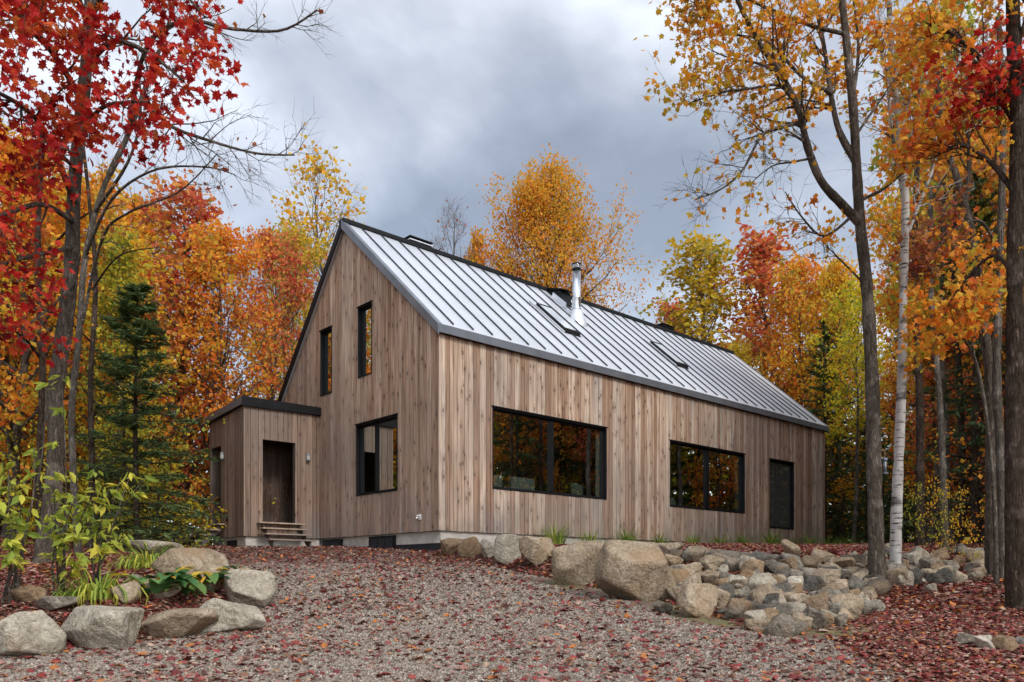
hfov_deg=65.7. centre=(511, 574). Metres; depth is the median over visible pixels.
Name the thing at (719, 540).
grass tuft
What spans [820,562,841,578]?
rock
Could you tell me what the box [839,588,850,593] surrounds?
rock
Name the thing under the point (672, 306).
maple tree
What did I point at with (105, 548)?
maple sapling
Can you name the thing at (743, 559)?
rock
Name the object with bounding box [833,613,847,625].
rock
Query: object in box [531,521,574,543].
grass tuft
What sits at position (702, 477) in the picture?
window
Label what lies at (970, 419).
fir tree
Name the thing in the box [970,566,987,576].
rock
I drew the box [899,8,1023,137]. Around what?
maple tree
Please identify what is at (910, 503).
fir tree
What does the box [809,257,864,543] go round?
fir tree
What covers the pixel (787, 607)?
rock
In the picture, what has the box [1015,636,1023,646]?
rock
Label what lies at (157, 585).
hosta
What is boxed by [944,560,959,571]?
rock
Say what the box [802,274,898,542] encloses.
maple tree
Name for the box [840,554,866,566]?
rock
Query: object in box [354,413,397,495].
window
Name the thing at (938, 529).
sapling
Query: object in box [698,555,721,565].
rock
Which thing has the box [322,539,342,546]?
basement window
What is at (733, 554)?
rock
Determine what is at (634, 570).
boulder
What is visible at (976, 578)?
rock
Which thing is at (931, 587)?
rock
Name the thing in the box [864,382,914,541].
fir tree
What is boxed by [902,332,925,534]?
fir tree
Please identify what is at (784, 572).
rock
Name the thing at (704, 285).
maple tree
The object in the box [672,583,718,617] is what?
boulder
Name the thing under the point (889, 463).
fir tree
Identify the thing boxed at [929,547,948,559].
rock
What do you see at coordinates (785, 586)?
rock
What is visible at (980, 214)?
maple tree
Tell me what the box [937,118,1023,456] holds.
maple tree
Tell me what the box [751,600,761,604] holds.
stone
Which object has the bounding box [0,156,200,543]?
maple tree
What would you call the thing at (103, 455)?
shrub
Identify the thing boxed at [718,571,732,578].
stone
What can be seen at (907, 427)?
fir tree
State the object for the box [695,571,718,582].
rock
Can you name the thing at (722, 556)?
rock
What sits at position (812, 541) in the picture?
grass tuft
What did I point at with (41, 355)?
maple tree
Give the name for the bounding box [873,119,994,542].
maple tree
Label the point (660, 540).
grass tuft
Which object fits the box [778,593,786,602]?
rock
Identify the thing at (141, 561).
daylily
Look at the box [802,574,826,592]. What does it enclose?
rock
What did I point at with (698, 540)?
grass tuft
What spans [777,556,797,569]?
rock
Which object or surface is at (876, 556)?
maple tree
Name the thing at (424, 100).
sky
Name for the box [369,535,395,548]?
basement window
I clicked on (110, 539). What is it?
maple tree
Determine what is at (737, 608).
rock
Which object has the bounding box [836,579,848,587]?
rock
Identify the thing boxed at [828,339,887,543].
fir tree
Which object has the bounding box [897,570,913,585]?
rock
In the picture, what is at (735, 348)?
maple tree
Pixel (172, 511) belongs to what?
fir tree
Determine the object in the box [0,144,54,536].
maple tree
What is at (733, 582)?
rock
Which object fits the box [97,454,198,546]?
shrub
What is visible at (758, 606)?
rock
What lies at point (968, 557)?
rock
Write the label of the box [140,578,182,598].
rock
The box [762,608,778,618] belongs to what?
rock
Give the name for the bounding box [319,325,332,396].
window
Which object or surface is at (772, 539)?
grass tuft
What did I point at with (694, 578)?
rock
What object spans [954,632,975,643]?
rock
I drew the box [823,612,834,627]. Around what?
stone
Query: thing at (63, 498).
shrub
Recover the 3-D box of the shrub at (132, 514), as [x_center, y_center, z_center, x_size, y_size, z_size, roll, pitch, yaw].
[-8.391,-1.246,17.237,1.207,1.824,1.409,0,0,27]
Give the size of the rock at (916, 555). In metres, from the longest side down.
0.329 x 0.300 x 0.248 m
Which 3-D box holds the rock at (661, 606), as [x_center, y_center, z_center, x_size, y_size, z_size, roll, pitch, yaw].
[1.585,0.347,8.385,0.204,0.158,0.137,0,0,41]
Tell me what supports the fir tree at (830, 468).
on the ground
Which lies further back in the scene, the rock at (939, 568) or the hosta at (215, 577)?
the rock at (939, 568)
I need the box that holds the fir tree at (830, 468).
[807,323,861,542]
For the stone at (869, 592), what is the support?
on the ground
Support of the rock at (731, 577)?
on the ground
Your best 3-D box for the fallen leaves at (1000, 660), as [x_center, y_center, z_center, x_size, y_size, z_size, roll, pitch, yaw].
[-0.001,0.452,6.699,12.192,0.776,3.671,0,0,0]
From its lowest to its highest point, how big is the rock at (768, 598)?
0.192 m
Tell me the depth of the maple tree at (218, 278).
22.45 m
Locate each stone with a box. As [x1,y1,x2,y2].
[669,564,683,568]
[714,608,726,613]
[718,564,728,571]
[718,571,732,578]
[736,586,750,597]
[744,610,766,619]
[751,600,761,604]
[769,600,780,606]
[789,612,803,616]
[792,615,812,630]
[818,609,837,616]
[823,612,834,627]
[850,588,859,595]
[854,563,865,567]
[860,586,877,598]
[871,599,885,612]
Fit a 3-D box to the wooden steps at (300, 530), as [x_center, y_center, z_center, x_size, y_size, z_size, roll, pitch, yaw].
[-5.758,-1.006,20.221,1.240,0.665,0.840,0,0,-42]
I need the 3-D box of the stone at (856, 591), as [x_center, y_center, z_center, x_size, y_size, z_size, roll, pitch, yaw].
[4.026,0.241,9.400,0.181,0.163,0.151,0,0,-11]
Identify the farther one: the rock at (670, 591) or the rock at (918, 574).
the rock at (918, 574)
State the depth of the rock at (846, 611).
7.84 m
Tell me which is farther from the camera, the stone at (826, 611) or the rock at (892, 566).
the rock at (892, 566)
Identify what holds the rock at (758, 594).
on the ground
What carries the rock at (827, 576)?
on the ground
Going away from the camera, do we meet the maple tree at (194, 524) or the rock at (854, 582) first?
the rock at (854, 582)
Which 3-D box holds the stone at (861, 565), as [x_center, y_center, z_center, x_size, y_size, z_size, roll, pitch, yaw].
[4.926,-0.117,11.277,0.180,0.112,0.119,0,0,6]
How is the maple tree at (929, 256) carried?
on the ground
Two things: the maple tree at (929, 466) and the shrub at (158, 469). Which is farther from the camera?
the maple tree at (929, 466)
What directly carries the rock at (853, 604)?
on the ground
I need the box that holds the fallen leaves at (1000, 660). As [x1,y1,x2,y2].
[0,581,1023,681]
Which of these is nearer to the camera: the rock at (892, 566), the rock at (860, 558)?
the rock at (892, 566)
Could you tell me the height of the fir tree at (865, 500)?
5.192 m
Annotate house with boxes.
[205,217,828,550]
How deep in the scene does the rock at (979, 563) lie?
11.69 m
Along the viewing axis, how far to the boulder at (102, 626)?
6.52 m
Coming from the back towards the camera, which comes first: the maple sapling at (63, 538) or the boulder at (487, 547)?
the boulder at (487, 547)
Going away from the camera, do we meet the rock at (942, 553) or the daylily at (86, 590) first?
the daylily at (86, 590)
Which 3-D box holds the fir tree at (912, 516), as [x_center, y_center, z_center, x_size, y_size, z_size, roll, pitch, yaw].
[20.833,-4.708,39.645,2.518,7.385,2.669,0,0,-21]
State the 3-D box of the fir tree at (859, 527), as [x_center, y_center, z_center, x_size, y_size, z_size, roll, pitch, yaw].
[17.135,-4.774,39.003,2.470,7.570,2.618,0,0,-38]
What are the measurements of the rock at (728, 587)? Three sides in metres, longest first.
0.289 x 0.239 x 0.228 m
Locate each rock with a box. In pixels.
[6,585,46,602]
[35,596,80,610]
[110,580,141,604]
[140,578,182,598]
[652,600,672,612]
[658,542,684,554]
[665,554,683,564]
[665,588,675,600]
[667,556,681,566]
[668,549,682,556]
[670,569,689,582]
[679,573,701,584]
[681,548,691,561]
[681,562,701,574]
[684,611,693,616]
[688,545,705,560]
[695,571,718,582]
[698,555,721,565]
[702,572,719,584]
[704,561,714,570]
[705,565,718,570]
[706,549,739,557]
[708,559,724,566]
[710,553,730,558]
[713,578,729,586]
[716,588,729,608]
[717,583,735,600]
[724,558,739,571]
[724,598,751,619]
[727,574,746,581]
[730,579,740,587]
[734,583,742,588]
[739,556,755,571]
[739,569,753,577]
[739,579,748,588]
[740,559,764,572]
[744,619,770,630]
[746,584,779,597]
[748,551,777,561]
[748,573,776,590]
[749,582,773,603]
[751,604,775,609]
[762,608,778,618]
[763,561,789,573]
[763,593,779,603]
[763,614,794,636]
[771,574,782,583]
[773,570,789,577]
[775,582,792,591]
[776,574,786,581]
[776,602,805,613]
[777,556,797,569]
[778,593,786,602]
[779,592,797,599]
[781,539,800,556]
[781,553,802,569]
[786,593,805,601]
[787,575,803,583]
[788,568,803,576]
[790,582,802,592]
[794,621,806,634]
[795,594,809,606]
[800,568,815,574]
[800,591,828,609]
[801,555,821,567]
[801,606,827,629]
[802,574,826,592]
[807,591,816,595]
[810,548,834,563]
[812,568,838,584]
[816,588,842,594]
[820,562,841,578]
[822,557,855,568]
[822,582,847,589]
[823,566,838,569]
[828,595,842,612]
[829,593,863,618]
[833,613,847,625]
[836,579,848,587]
[837,608,853,621]
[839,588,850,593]
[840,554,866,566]
[840,569,851,578]
[847,567,860,576]
[847,575,866,589]
[852,569,868,578]
[861,598,877,614]
[862,574,884,579]
[866,577,891,594]
[885,546,889,555]
[886,563,905,569]
[886,566,907,584]
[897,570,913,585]
[902,551,913,559]
[902,559,908,566]
[907,549,929,564]
[908,568,922,584]
[911,546,922,551]
[912,561,921,568]
[919,557,937,568]
[921,568,937,577]
[922,583,937,593]
[924,573,944,583]
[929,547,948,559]
[929,563,945,568]
[933,565,952,570]
[936,567,954,583]
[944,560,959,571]
[948,543,966,555]
[952,555,965,565]
[953,570,967,583]
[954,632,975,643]
[962,562,977,571]
[966,551,983,561]
[966,569,982,581]
[968,571,983,579]
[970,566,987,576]
[971,559,983,566]
[974,635,995,650]
[992,634,1018,651]
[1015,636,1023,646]
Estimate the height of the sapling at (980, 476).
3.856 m
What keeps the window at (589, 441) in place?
in the house
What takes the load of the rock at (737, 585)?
on the ground
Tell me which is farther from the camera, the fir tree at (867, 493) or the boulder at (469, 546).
the fir tree at (867, 493)
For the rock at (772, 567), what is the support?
on the ground
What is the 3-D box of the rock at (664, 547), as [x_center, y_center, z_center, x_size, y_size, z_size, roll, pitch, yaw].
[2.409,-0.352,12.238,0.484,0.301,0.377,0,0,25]
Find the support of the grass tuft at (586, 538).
on the ground
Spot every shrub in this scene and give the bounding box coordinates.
[0,401,88,530]
[0,463,88,538]
[2,439,81,517]
[16,416,155,545]
[26,459,84,529]
[60,405,193,545]
[80,393,224,548]
[96,479,160,548]
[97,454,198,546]
[139,459,275,545]
[140,500,200,547]
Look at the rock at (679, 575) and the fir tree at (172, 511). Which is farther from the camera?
the fir tree at (172, 511)
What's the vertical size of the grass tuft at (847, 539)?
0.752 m
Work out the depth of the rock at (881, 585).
9.68 m
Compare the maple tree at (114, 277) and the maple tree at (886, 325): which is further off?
the maple tree at (886, 325)
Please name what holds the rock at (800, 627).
on the ground
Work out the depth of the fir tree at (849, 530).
35.48 m
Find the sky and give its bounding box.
[0,0,1023,545]
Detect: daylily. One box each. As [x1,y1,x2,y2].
[32,553,152,606]
[106,538,197,569]
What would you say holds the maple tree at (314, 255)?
on the ground
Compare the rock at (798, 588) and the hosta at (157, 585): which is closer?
the hosta at (157, 585)
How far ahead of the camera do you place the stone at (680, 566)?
10.66 m
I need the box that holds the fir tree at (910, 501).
[891,385,984,535]
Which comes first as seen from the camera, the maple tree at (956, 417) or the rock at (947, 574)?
the rock at (947, 574)
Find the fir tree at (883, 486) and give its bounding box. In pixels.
[860,398,892,542]
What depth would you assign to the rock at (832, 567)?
10.24 m
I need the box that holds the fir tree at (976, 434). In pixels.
[902,109,1006,543]
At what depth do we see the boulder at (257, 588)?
8.68 m
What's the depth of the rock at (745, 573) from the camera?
9.53 m
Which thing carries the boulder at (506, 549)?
on the ground
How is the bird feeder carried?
hanging from the maple tree at (876, 556)
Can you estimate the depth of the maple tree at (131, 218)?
26.48 m
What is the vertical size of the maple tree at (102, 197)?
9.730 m
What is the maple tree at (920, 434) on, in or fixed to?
on the ground
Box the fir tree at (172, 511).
[153,422,198,539]
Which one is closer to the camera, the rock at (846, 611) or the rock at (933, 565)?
the rock at (846, 611)
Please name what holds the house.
on the ground
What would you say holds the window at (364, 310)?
in the house
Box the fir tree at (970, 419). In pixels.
[951,382,1003,532]
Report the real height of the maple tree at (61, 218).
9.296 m
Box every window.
[227,540,236,546]
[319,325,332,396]
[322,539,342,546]
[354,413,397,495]
[356,300,372,377]
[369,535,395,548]
[491,405,607,499]
[669,439,745,513]
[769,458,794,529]
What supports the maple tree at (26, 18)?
on the ground
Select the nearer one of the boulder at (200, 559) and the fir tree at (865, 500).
the boulder at (200, 559)
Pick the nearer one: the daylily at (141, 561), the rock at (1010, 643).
the rock at (1010, 643)
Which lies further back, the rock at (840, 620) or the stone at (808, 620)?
the rock at (840, 620)
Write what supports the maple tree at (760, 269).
on the ground
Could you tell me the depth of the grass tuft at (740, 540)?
24.31 m
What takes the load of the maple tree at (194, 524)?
on the ground
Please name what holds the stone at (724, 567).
on the ground
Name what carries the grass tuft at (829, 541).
on the ground
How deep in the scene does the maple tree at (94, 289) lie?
13.45 m
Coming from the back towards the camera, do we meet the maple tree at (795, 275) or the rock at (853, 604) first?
the maple tree at (795, 275)
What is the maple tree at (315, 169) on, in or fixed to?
on the ground
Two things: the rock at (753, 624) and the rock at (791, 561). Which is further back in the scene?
the rock at (791, 561)
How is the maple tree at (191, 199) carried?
on the ground
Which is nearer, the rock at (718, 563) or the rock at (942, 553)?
the rock at (718, 563)
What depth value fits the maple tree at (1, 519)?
23.46 m
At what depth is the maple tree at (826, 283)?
34.71 m
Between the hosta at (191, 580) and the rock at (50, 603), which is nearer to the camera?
the rock at (50, 603)
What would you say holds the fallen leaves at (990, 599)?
on the ground
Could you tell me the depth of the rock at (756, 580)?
8.87 m
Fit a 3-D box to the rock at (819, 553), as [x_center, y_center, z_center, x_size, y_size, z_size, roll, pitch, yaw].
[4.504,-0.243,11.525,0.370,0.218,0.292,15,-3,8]
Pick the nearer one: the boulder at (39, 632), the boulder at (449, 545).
the boulder at (39, 632)
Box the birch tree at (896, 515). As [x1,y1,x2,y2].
[824,0,1007,563]
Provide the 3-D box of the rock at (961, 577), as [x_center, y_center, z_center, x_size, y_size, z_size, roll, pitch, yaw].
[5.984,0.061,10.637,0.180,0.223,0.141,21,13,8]
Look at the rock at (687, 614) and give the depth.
8.16 m
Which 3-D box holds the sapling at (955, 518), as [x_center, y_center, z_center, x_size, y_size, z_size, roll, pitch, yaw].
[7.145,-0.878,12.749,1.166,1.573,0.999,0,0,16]
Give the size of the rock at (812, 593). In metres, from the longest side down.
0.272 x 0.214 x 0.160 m
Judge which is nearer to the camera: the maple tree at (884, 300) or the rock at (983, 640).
the rock at (983, 640)
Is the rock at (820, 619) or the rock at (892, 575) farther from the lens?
the rock at (892, 575)
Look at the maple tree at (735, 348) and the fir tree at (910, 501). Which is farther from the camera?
the maple tree at (735, 348)
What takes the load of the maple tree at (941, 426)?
on the ground
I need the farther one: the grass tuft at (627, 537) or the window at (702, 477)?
the window at (702, 477)
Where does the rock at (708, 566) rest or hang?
on the ground
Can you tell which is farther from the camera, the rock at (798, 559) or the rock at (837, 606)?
the rock at (798, 559)
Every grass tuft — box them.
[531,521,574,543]
[577,527,603,541]
[611,524,645,540]
[647,531,670,542]
[678,530,705,542]
[705,534,733,542]
[728,531,755,542]
[756,526,786,543]
[794,532,820,543]
[817,532,849,543]
[834,532,857,543]
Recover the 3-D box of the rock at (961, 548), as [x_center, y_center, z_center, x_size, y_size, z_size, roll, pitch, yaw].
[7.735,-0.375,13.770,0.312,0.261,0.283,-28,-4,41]
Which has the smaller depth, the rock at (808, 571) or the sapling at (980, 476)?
the rock at (808, 571)
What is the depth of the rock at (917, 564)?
11.42 m
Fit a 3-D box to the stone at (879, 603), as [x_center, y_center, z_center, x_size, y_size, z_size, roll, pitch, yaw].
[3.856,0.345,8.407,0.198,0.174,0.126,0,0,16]
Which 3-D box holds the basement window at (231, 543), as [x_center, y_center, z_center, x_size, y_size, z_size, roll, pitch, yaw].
[-7.262,-0.783,20.578,0.008,0.220,0.650,0,0,-42]
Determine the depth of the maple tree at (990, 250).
22.83 m
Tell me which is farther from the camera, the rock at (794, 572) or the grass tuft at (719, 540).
the grass tuft at (719, 540)
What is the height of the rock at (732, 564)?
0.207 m
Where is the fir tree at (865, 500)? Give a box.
[845,421,888,542]
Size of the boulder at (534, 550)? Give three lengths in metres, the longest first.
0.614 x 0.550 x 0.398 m
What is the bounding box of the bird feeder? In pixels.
[881,449,888,473]
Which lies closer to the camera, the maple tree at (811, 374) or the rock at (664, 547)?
the rock at (664, 547)
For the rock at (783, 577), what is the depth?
9.56 m
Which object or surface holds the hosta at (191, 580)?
on the ground
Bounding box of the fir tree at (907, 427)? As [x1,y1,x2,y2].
[848,323,914,541]
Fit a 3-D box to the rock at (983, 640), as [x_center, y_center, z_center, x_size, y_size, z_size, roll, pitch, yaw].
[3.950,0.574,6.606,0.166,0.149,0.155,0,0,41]
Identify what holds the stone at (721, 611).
on the ground
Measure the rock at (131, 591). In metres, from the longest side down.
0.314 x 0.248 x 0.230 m
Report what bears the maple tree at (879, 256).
on the ground
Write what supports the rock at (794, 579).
on the ground
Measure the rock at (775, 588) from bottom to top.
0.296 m
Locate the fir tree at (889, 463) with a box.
[884,431,906,542]
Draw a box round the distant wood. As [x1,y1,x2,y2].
[126,411,914,545]
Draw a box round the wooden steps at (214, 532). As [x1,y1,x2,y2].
[177,523,224,545]
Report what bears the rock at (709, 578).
on the ground
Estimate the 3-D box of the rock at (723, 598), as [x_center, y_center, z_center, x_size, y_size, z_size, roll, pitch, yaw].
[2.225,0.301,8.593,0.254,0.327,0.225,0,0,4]
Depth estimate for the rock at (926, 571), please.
10.74 m
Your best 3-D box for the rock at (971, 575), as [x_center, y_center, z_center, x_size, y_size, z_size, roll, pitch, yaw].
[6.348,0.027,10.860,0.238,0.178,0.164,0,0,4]
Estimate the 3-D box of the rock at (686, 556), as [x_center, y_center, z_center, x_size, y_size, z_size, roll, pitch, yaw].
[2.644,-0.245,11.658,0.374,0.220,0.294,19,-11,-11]
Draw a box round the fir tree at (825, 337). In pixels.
[800,318,864,543]
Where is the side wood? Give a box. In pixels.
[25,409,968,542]
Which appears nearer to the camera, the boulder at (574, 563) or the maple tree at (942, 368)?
the boulder at (574, 563)
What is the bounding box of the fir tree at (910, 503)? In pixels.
[902,445,915,542]
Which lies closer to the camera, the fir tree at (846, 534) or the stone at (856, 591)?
the stone at (856, 591)
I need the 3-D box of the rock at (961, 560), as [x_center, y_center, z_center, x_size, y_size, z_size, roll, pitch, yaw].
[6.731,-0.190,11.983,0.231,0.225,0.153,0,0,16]
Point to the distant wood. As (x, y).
(829, 537)
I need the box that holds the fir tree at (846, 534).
[827,410,860,542]
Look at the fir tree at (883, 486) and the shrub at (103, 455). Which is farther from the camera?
the fir tree at (883, 486)
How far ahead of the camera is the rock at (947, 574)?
10.59 m
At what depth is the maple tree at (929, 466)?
25.95 m
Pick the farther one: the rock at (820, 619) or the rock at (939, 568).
the rock at (939, 568)
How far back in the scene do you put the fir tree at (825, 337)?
33.04 m
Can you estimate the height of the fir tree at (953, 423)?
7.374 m
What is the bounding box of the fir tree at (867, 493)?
[850,456,889,538]
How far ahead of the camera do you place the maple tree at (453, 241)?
43.74 m
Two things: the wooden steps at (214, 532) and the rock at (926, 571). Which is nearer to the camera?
the rock at (926, 571)
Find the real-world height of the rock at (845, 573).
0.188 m
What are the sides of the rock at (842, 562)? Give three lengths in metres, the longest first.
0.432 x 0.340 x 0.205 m
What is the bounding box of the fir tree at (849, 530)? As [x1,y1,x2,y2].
[845,438,890,538]
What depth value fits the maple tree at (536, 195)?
44.82 m
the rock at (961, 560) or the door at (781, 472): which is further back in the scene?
the door at (781, 472)
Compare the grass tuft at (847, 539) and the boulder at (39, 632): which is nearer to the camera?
the boulder at (39, 632)
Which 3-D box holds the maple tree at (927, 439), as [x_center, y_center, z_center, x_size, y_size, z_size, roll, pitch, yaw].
[12.946,-6.293,21.820,5.581,11.181,3.970,0,0,62]
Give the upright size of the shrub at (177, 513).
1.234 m
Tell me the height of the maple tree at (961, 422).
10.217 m
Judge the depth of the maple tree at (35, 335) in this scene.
23.47 m
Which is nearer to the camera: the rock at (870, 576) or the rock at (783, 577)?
the rock at (783, 577)
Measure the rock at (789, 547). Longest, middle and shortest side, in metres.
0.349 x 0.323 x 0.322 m
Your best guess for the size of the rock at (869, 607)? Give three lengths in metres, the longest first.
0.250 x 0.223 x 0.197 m
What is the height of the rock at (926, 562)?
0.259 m
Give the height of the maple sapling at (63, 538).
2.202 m
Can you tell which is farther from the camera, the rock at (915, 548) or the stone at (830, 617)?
the rock at (915, 548)
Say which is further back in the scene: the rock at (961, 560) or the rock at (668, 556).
the rock at (961, 560)
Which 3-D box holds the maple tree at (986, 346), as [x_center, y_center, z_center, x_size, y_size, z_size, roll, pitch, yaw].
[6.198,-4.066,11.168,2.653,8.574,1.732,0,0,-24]
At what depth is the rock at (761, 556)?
10.84 m
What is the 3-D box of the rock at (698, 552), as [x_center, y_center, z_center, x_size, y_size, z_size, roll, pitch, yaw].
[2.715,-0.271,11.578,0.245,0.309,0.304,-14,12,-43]
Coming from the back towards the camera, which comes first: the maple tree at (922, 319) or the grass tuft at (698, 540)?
the grass tuft at (698, 540)
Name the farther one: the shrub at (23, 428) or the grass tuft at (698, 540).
the grass tuft at (698, 540)
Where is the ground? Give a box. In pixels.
[0,547,1023,681]
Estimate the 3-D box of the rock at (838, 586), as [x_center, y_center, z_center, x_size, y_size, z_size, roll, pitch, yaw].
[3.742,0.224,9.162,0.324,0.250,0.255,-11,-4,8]
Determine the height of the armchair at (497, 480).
1.020 m
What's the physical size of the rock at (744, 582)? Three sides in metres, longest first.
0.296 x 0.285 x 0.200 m
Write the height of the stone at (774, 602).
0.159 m
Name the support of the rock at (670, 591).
on the ground
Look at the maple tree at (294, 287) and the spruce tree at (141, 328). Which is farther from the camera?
the maple tree at (294, 287)
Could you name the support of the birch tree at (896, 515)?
on the ground
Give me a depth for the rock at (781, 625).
7.14 m
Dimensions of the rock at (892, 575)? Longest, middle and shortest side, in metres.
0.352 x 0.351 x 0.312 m
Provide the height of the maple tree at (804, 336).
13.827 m
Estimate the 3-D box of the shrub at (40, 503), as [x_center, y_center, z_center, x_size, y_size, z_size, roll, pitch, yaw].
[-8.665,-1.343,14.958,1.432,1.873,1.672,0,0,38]
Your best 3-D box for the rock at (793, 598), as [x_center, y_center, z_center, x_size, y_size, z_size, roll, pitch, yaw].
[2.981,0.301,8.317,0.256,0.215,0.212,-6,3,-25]
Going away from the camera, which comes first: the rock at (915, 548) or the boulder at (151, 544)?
the boulder at (151, 544)
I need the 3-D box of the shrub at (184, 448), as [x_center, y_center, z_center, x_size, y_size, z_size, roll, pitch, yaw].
[-8.889,-2.050,18.244,3.137,3.136,3.199,0,0,-26]
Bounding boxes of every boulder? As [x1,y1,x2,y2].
[0,610,66,656]
[60,605,144,649]
[130,540,184,556]
[140,608,218,638]
[150,548,229,590]
[199,598,265,633]
[224,569,276,608]
[440,538,462,554]
[457,536,480,557]
[480,539,493,557]
[493,534,521,564]
[519,536,554,565]
[551,541,603,584]
[595,539,675,600]
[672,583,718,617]
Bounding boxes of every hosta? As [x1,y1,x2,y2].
[109,568,196,597]
[141,567,213,595]
[181,566,236,589]
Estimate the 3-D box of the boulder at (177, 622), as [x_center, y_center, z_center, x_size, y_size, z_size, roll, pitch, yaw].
[-2.992,0.451,7.172,0.707,0.301,0.568,0,0,27]
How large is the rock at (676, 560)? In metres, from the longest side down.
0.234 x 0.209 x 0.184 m
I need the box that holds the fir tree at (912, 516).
[902,423,957,542]
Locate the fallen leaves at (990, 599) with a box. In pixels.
[0,535,1023,612]
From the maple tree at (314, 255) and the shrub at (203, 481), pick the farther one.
the maple tree at (314, 255)
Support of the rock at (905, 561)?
on the ground
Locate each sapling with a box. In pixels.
[0,382,55,603]
[38,375,106,595]
[72,469,159,587]
[903,481,965,549]
[917,477,984,557]
[924,398,1003,541]
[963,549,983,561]
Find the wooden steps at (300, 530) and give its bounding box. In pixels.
[256,522,315,547]
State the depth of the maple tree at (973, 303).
8.68 m
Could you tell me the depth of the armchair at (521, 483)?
19.73 m
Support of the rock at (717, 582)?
on the ground
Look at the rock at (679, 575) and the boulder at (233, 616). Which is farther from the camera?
the rock at (679, 575)
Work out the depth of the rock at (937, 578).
10.54 m
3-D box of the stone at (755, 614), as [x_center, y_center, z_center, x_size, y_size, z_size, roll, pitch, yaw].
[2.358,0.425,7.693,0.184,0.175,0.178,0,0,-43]
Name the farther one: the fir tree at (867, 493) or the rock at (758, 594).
the fir tree at (867, 493)
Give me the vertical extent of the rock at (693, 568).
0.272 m
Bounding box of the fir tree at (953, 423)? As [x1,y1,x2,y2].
[946,378,970,540]
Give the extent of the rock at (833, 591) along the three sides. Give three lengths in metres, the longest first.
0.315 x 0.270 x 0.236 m
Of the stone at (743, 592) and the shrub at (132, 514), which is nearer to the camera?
the stone at (743, 592)
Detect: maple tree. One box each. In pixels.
[0,0,250,563]
[0,112,148,538]
[0,138,131,540]
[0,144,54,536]
[0,151,184,548]
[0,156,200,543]
[0,170,151,515]
[0,208,134,531]
[0,271,50,534]
[65,223,179,549]
[68,0,342,552]
[77,251,167,544]
[78,187,224,536]
[104,169,252,545]
[131,318,208,540]
[139,207,293,528]
[194,219,329,403]
[223,210,332,398]
[266,123,367,342]
[423,195,476,258]
[464,225,493,266]
[469,143,659,316]
[634,0,980,577]
[636,224,753,346]
[651,296,691,335]
[708,221,864,449]
[722,246,864,535]
[722,334,771,378]
[755,290,859,424]
[765,246,910,543]
[777,344,832,449]
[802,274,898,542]
[841,137,990,545]
[855,57,1007,377]
[857,0,1023,575]
[863,120,1009,548]
[863,254,1005,542]
[865,0,1023,610]
[866,0,1009,542]
[870,176,1005,542]
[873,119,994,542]
[875,281,915,541]
[879,150,1008,542]
[882,0,1008,580]
[890,260,1023,584]
[894,133,1008,542]
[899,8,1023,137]
[923,103,1008,372]
[924,377,971,459]
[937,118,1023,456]
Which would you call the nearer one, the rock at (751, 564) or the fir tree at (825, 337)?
the rock at (751, 564)
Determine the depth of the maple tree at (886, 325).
40.87 m
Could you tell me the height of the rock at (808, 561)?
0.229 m
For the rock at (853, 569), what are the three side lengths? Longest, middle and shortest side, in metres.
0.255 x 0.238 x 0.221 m
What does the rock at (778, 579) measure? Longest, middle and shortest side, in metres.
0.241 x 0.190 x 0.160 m
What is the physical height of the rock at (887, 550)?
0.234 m
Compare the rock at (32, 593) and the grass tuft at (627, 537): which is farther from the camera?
the grass tuft at (627, 537)
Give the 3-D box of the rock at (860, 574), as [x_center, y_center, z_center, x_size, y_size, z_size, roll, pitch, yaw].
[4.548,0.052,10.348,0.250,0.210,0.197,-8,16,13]
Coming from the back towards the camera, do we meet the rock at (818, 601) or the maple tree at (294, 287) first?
the maple tree at (294, 287)
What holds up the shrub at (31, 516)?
on the ground
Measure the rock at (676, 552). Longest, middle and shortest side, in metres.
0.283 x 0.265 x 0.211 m
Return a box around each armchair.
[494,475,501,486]
[508,477,534,489]
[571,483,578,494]
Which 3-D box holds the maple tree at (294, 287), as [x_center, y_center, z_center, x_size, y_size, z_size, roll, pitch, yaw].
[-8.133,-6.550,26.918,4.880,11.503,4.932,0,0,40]
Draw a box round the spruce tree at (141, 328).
[43,281,227,553]
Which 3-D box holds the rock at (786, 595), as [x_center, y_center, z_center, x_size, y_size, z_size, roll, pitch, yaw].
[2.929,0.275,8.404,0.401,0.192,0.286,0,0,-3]
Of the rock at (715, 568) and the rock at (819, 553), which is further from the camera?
the rock at (819, 553)
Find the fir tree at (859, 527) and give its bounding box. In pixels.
[844,402,887,542]
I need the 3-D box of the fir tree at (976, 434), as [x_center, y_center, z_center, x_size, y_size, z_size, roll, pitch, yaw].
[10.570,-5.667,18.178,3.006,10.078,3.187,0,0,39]
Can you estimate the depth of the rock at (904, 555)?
11.76 m
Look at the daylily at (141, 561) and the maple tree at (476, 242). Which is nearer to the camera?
the daylily at (141, 561)
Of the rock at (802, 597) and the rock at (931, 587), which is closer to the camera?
the rock at (802, 597)
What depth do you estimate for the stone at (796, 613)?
7.45 m

